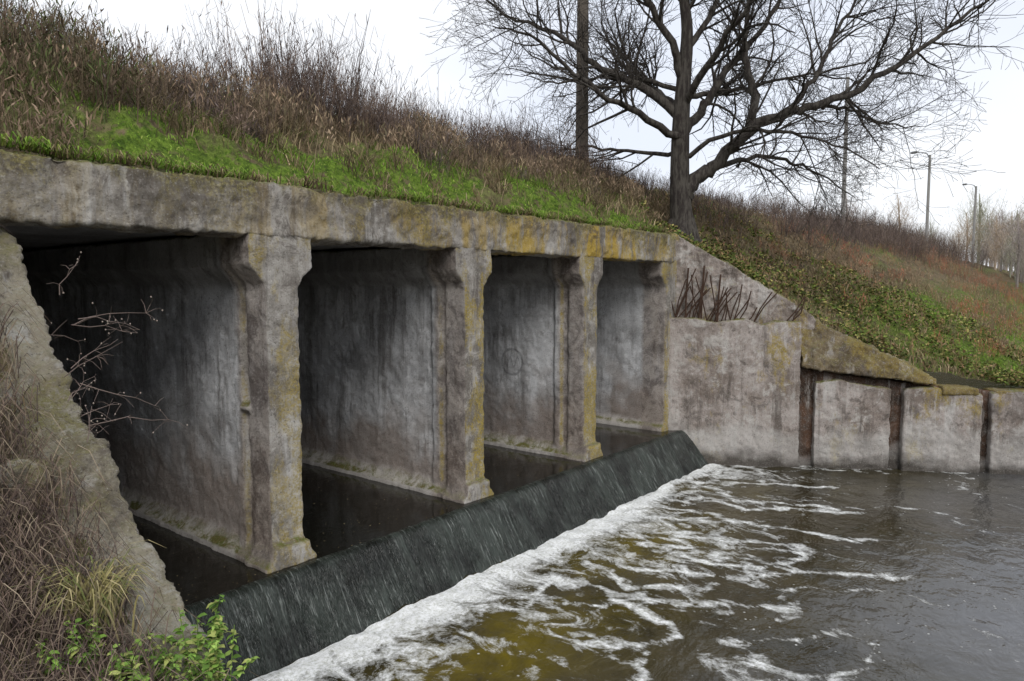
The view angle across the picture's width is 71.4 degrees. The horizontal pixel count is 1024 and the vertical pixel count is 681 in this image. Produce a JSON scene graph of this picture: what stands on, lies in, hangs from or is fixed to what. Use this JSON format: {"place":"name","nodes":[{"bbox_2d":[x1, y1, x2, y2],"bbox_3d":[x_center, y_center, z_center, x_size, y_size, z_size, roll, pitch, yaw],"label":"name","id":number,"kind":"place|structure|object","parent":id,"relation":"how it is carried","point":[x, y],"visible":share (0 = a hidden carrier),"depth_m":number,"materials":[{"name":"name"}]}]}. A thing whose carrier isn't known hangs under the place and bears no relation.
{"place":"outdoors","nodes":[
{"label":"outdoors","id":0,"kind":"place"},
{"bbox_2d":[133,423,676,605],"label":"channel water","id":1,"kind":"structure","parent":0,"point":[342,511],"depth_m":9.53,"materials":[{"name":"black liquid"}]},
{"bbox_2d":[0,47,1023,680],"bbox_3d":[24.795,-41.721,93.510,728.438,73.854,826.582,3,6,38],"label":"ground","id":2,"kind":"structure","parent":0,"point":[194,153],"depth_m":10.30,"materials":[{"name":"green plant"}]},
{"bbox_2d":[31,617,122,675],"bbox_3d":[-2.213,1.550,3.607,0.382,0.268,0.368,3,6,38],"label":"nettle plant","id":3,"kind":"object","parent":2,"relation":"on","point":[73,647],"visible":0.62,"depth_m":3.60,"materials":[{"name":"green plant"}]},
{"bbox_2d":[0,540,165,641],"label":"grass tuft","id":4,"kind":"object","parent":2,"relation":"on","point":[110,587],"visible":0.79,"depth_m":3.78,"materials":[{"name":"plant"}]},
{"bbox_2d":[0,226,220,680],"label":"retaining wall","id":5,"kind":"structure","parent":2,"relation":"on","point":[51,370],"depth_m":4.65,"materials":[{"name":"concrete"}]},
{"bbox_2d":[30,252,187,441],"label":"dry twigs","id":6,"kind":"object","parent":5,"relation":"attached to","point":[97,356],"visible":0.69,"depth_m":4.92,"materials":[{"name":"brown plant"}]},
{"bbox_2d":[0,224,261,680],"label":"dry grass","id":7,"kind":"object","parent":2,"relation":"on","point":[17,539],"visible":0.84,"depth_m":3.88,"materials":[{"name":"brown plant"}]},
{"bbox_2d":[92,628,224,680],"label":"nettle plant","id":8,"kind":"object","parent":2,"relation":"on","point":[163,661],"visible":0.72,"depth_m":3.72,"materials":[{"name":"green plant"}]},
{"bbox_2d":[153,595,227,652],"bbox_3d":[-1.787,1.610,3.990,0.389,0.290,0.203,-3,5,-35],"label":"nettle plant","id":9,"kind":"object","parent":2,"relation":"on","point":[219,625],"visible":0.79,"depth_m":4.01,"materials":[{"name":"green plant"}]},
{"bbox_2d":[153,625,258,680],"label":"nettle plant","id":10,"kind":"object","parent":2,"relation":"on","point":[207,661],"visible":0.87,"depth_m":3.85,"materials":[{"name":"green plant"}]},
{"bbox_2d":[0,0,664,201],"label":"dry shrubs","id":11,"kind":"object","parent":2,"relation":"on","point":[359,107],"visible":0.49,"depth_m":10.97,"materials":[{"name":"brown plant"}]},
{"bbox_2d":[0,149,676,573],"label":"concrete sluice bridge","id":12,"kind":"structure","parent":2,"relation":"on","point":[288,331],"depth_m":9.91,"materials":[{"name":"grey concrete"}]},
{"bbox_2d":[668,317,801,466],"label":"retaining wall","id":13,"kind":"structure","parent":12,"relation":"attached to","point":[734,392],"depth_m":14.67,"materials":[{"name":"concrete"}]},
{"bbox_2d":[671,266,805,321],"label":"dry plant stems","id":14,"kind":"object","parent":13,"relation":"on","point":[700,302],"visible":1,"depth_m":14.68,"materials":[{"name":"dry plant matter"}]},
{"bbox_2d":[670,233,815,329],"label":"wing wall","id":15,"kind":"structure","parent":13,"relation":"on","point":[690,256],"depth_m":14.78,"materials":[{"name":"concrete"}]},
{"bbox_2d":[0,0,692,221],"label":"slope weeds","id":16,"kind":"object","parent":2,"relation":"on","point":[15,39],"visible":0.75,"depth_m":7.21,"materials":[{"name":"brown plant"}]},
{"bbox_2d":[575,0,588,158],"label":"utility pole","id":17,"kind":"object","parent":2,"relation":"on","point":[578,98],"visible":0.22,"depth_m":17.73,"materials":[{"name":"brown wood"}]},
{"bbox_2d":[421,0,1023,267],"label":"bare tree","id":18,"kind":"object","parent":2,"relation":"on","point":[684,184],"visible":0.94,"depth_m":15.67,"materials":[{"name":"brown plant"}]},
{"bbox_2d":[598,161,997,273],"bbox_3d":[21.692,-6.823,44.029,9.461,5.464,66.140,3,6,38],"label":"shrub thicket","id":19,"kind":"object","parent":2,"relation":"on","point":[882,231],"visible":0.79,"depth_m":31.56,"materials":[{"name":"brown plant"}]},
{"bbox_2d":[639,191,1023,385],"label":"ground ivy","id":20,"kind":"object","parent":2,"relation":"on","point":[1001,374],"visible":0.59,"depth_m":16.67,"materials":[{"name":"green plant"}]},
{"bbox_2d":[840,76,849,234],"bbox_3d":[17.510,-9.505,37.467,0.239,8.502,0.239,3,6,38],"label":"utility pole","id":21,"kind":"object","parent":2,"relation":"on","point":[845,136],"visible":0.37,"depth_m":37.44,"materials":[{"name":"concrete"}]},
{"bbox_2d":[690,200,1023,381],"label":"bank weeds","id":22,"kind":"object","parent":2,"relation":"on","point":[995,285],"visible":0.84,"depth_m":23.17,"materials":[{"name":"green plant"}]},
{"bbox_2d":[798,318,990,471],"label":"wing wall","id":23,"kind":"structure","parent":2,"relation":"on","point":[828,353],"depth_m":14.43,"materials":[{"name":"concrete"}]},
{"bbox_2d":[811,378,1023,474],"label":"panels","id":24,"kind":"object","parent":23,"relation":"attached to","point":[939,432],"visible":0.7,"depth_m":14.26,"materials":[{"name":"concrete"}]},
{"bbox_2d":[935,384,1023,395],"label":"top slabs","id":25,"kind":"structure","parent":23,"relation":"on","point":[952,389],"depth_m":14.09,"materials":[{"name":"concrete"}]},
{"bbox_2d":[910,151,930,239],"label":"street lamp","id":26,"kind":"object","parent":2,"relation":"on","point":[927,203],"visible":0.76,"depth_m":57.74,"materials":[{"name":"metal"}]},
{"bbox_2d":[824,186,1023,288],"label":"distant trees","id":27,"kind":"object","parent":2,"relation":"on","point":[1004,241],"visible":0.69,"depth_m":88.70,"materials":[{"name":"brown plant"}]},
{"bbox_2d":[962,183,976,263],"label":"street lamp","id":28,"kind":"object","parent":2,"relation":"on","point":[974,219],"visible":0.89,"depth_m":82.80,"materials":[{"name":"metal"}]},
{"bbox_2d":[1,0,1023,270],"label":"sky","id":29,"kind":"structure","parent":0,"point":[998,146],"materials":[{"name":"white"}]},
{"bbox_2d":[248,371,1023,680],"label":"river water","id":30,"kind":"structure","parent":0,"point":[712,572],"depth_m":8.56,"materials":[{"name":"liquid"}]},
{"bbox_2d":[184,430,707,680],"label":"weir spillway","id":31,"kind":"object","parent":30,"relation":"in","point":[280,620],"visible":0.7,"depth_m":8.61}
]}

